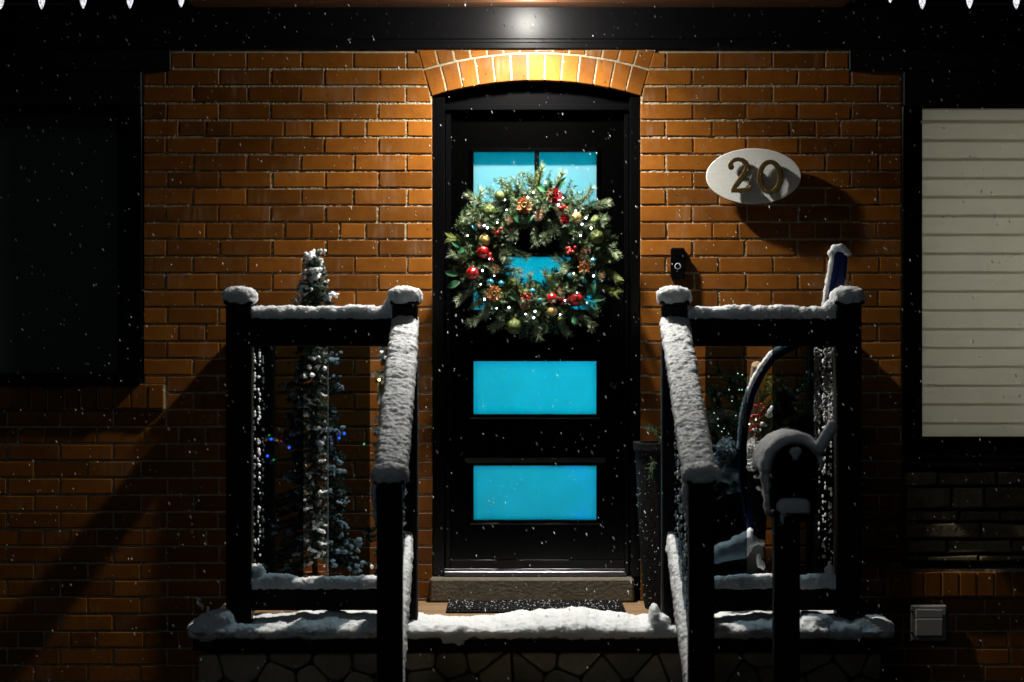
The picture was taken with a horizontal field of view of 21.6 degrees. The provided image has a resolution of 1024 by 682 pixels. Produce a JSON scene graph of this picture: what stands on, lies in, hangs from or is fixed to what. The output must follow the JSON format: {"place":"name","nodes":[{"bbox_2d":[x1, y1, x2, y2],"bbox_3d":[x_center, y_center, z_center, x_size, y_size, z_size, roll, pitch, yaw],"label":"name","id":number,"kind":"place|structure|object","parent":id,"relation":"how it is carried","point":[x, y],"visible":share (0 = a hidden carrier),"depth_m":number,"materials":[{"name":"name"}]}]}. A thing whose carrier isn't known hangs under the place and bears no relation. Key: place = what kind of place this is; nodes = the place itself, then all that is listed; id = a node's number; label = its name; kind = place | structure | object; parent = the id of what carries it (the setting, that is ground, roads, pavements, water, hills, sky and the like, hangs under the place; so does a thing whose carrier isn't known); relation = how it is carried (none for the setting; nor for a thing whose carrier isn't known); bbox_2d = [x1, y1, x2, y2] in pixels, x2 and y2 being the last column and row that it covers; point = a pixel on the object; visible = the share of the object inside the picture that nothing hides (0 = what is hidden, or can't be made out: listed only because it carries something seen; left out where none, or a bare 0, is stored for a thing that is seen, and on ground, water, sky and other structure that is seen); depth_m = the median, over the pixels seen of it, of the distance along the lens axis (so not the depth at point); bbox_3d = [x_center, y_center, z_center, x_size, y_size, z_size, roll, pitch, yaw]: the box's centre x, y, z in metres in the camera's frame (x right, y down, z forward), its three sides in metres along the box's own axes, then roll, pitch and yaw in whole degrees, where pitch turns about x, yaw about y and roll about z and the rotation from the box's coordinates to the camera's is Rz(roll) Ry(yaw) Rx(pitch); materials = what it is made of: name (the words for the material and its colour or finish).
{"place":"outdoors","nodes":[
{"label":"outdoors","id":0,"kind":"place"},
{"bbox_2d":[0,0,1023,681],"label":"falling snow","id":1,"kind":"structure","parent":0,"point":[538,356],"depth_m":10.02,"materials":[{"name":"white snow"}]},
{"bbox_2d":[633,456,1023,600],"bbox_3d":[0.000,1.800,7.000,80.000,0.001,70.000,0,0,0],"label":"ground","id":2,"kind":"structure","parent":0,"point":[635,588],"depth_m":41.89,"materials":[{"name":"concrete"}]},
{"bbox_2d":[0,0,1023,681],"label":"brick house","id":3,"kind":"structure","parent":2,"relation":"on","point":[488,418],"depth_m":12.00,"materials":[{"name":"brick"}]},
{"bbox_2d":[0,106,143,383],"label":"window","id":4,"kind":"structure","parent":3,"relation":"in","point":[105,315],"depth_m":12.10,"materials":[{"name":"black glass"}]},
{"bbox_2d":[0,0,183,8],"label":"string lights","id":5,"kind":"object","parent":3,"relation":"attached to","point":[82,2],"visible":1,"depth_m":11.35,"materials":[{"name":"white plastic"}]},
{"bbox_2d":[451,111,623,567],"bbox_3d":[0.109,-0.013,12.044,0.816,2.085,0.123,0,0,0],"label":"front door","id":6,"kind":"structure","parent":3,"relation":"in","point":[548,501],"depth_m":12.06,"materials":[{"name":"black paint"}]},
{"bbox_2d":[443,162,624,342],"bbox_3d":[0.093,-0.391,11.898,0.821,0.825,0.212,0,0,0],"label":"christmas wreath","id":7,"kind":"object","parent":6,"relation":"hanging from","point":[532,302],"visible":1,"depth_m":11.89,"materials":[{"name":"green plant"}]},
{"bbox_2d":[671,248,684,278],"bbox_3d":[0.738,-0.345,11.978,0.064,0.139,0.046,0,0,0],"label":"doorbell","id":8,"kind":"object","parent":3,"relation":"attached to","point":[677,269],"visible":0.95,"depth_m":11.96,"materials":[{"name":"black paint"}]},
{"bbox_2d":[706,148,800,203],"bbox_3d":[1.072,-0.731,11.951,0.420,0.247,0.094,0,0,0],"label":"house number sign","id":9,"kind":"object","parent":3,"relation":"attached to","point":[780,172],"visible":1,"depth_m":11.93,"materials":[{"name":"white wood"}]},
{"bbox_2d":[910,605,946,640],"bbox_3d":[1.856,1.257,11.979,0.164,0.163,0.035,0,0,0],"label":"outlet cover","id":10,"kind":"object","parent":3,"relation":"attached to","point":[927,628],"visible":0.99,"depth_m":11.96,"materials":[{"name":"grey plastic"}]},
{"bbox_2d":[889,0,1019,8],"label":"string lights","id":11,"kind":"object","parent":3,"relation":"attached to","point":[969,3],"visible":1,"depth_m":11.35,"materials":[{"name":"white plastic"}]},
{"bbox_2d":[902,106,1023,461],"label":"window","id":12,"kind":"structure","parent":3,"relation":"in","point":[963,273],"depth_m":12.08,"materials":[{"name":"black paint"}]},
{"bbox_2d":[193,601,885,681],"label":"stone porch","id":13,"kind":"object","parent":2,"relation":"on","point":[557,659],"visible":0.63,"depth_m":10.74,"materials":[{"name":"grey stone"}]},
{"bbox_2d":[196,597,209,611],"bbox_3d":[-1.209,1.098,10.798,0.123,0.137,0.036,0,0,3],"label":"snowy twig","id":14,"kind":"object","parent":13,"relation":"on","point":[199,603],"visible":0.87,"depth_m":10.79,"materials":[{"name":"brown"}]},
{"bbox_2d":[257,248,373,610],"bbox_3d":[-0.835,0.383,11.379,0.502,1.552,0.359,0,0,0],"label":"fir tree","id":15,"kind":"object","parent":13,"relation":"on","point":[312,291],"visible":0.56,"depth_m":11.35,"materials":[{"name":"green plant"}]},
{"bbox_2d":[224,300,419,681],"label":"porch railing","id":16,"kind":"object","parent":13,"relation":"on","point":[279,427],"visible":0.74,"depth_m":10.81,"materials":[{"name":"black paint"}]},
{"bbox_2d":[221,285,422,681],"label":"snow","id":17,"kind":"structure","parent":16,"relation":"on","point":[393,446],"depth_m":10.57,"materials":[{"name":"white snow"}]},
{"bbox_2d":[253,348,405,564],"bbox_3d":[-0.670,0.664,10.637,0.530,1.280,2.479,0,0,-23],"label":"rime","id":18,"kind":"object","parent":16,"relation":"attached to","point":[259,442],"visible":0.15,"depth_m":11.42,"materials":[{"name":"white"}]},
{"bbox_2d":[327,347,832,576],"bbox_3d":[0.289,0.510,10.925,2.078,0.985,0.014,0,0,-4],"label":"rime","id":19,"kind":"object","parent":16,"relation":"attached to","point":[817,397],"visible":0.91,"depth_m":11.00,"materials":[{"name":"white"}]},
{"bbox_2d":[370,346,387,575],"bbox_3d":[-0.536,0.520,11.633,0.271,1.278,0.211,0,0,-16],"label":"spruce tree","id":20,"kind":"object","parent":13,"relation":"on","point":[382,351],"visible":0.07,"depth_m":11.63,"materials":[{"name":"green plant"}]},
{"bbox_2d":[446,600,625,612],"bbox_3d":[0.102,1.149,11.655,0.767,0.017,0.430,0,0,0],"label":"doormat","id":21,"kind":"object","parent":13,"relation":"on","point":[479,607],"visible":0.88,"depth_m":11.62,"materials":[{"name":"black rubber"}]},
{"bbox_2d":[449,599,618,608],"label":"snow grains","id":22,"kind":"object","parent":21,"relation":"on","point":[533,604],"visible":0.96,"depth_m":11.66,"materials":[{"name":"white snow"}]},
{"bbox_2d":[186,603,894,645],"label":"snow","id":23,"kind":"structure","parent":13,"relation":"on","point":[573,621],"depth_m":10.71,"materials":[{"name":"white snow"}]},
{"bbox_2d":[633,361,830,610],"bbox_3d":[0.961,0.615,11.579,0.866,1.087,0.696,0,0,0],"label":"winter planter","id":24,"kind":"object","parent":13,"relation":"on","point":[648,465],"visible":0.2,"depth_m":11.53,"materials":[{"name":"black wicker"}]},
{"bbox_2d":[659,300,863,681],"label":"porch railing","id":25,"kind":"object","parent":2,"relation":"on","point":[723,540],"visible":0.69,"depth_m":10.81,"materials":[{"name":"black paint"}]},
{"bbox_2d":[674,346,831,600],"bbox_3d":[0.908,0.665,10.641,0.551,1.292,2.484,0,0,24],"label":"rime","id":26,"kind":"object","parent":25,"relation":"attached to","point":[822,496],"visible":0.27,"depth_m":11.35,"materials":[{"name":"white"}]},
{"bbox_2d":[656,285,866,681],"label":"snow","id":27,"kind":"structure","parent":25,"relation":"on","point":[695,450],"depth_m":10.49,"materials":[{"name":"white snow"}]},
{"bbox_2d":[747,244,850,574],"bbox_3d":[1.102,0.298,11.057,0.584,1.396,0.149,0,0,0],"label":"snow shovel","id":28,"kind":"object","parent":25,"relation":"hanging from","point":[836,274],"visible":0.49,"depth_m":11.03,"materials":[{"name":"blue plastic"}]},
{"bbox_2d":[764,509,814,681],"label":"mailbox post","id":29,"kind":"object","parent":2,"relation":"on","point":[786,612],"visible":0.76,"depth_m":9.19,"materials":[{"name":"black paint"}]},
{"bbox_2d":[762,421,818,513],"bbox_3d":[0.981,0.438,9.444,0.171,0.318,0.412,0,0,0],"label":"mailbox","id":30,"kind":"object","parent":29,"relation":"on","point":[790,476],"visible":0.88,"depth_m":9.27,"materials":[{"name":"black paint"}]},
{"bbox_2d":[752,420,837,513],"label":"snow","id":31,"kind":"structure","parent":30,"relation":"on","point":[769,446],"depth_m":9.25,"materials":[{"name":"white snow"}]},
{"bbox_2d":[771,444,818,513],"bbox_3d":[0.977,0.475,9.276,0.163,0.243,0.016,0,0,0],"label":"door","id":32,"kind":"structure","parent":30,"relation":"in","point":[790,476],"depth_m":9.27,"materials":[{"name":"black paint"}]},
{"bbox_2d":[776,498,809,525],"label":"snow","id":33,"kind":"structure","parent":29,"relation":"on","point":[792,505],"depth_m":9.18,"materials":[{"name":"white snow"}]}
]}

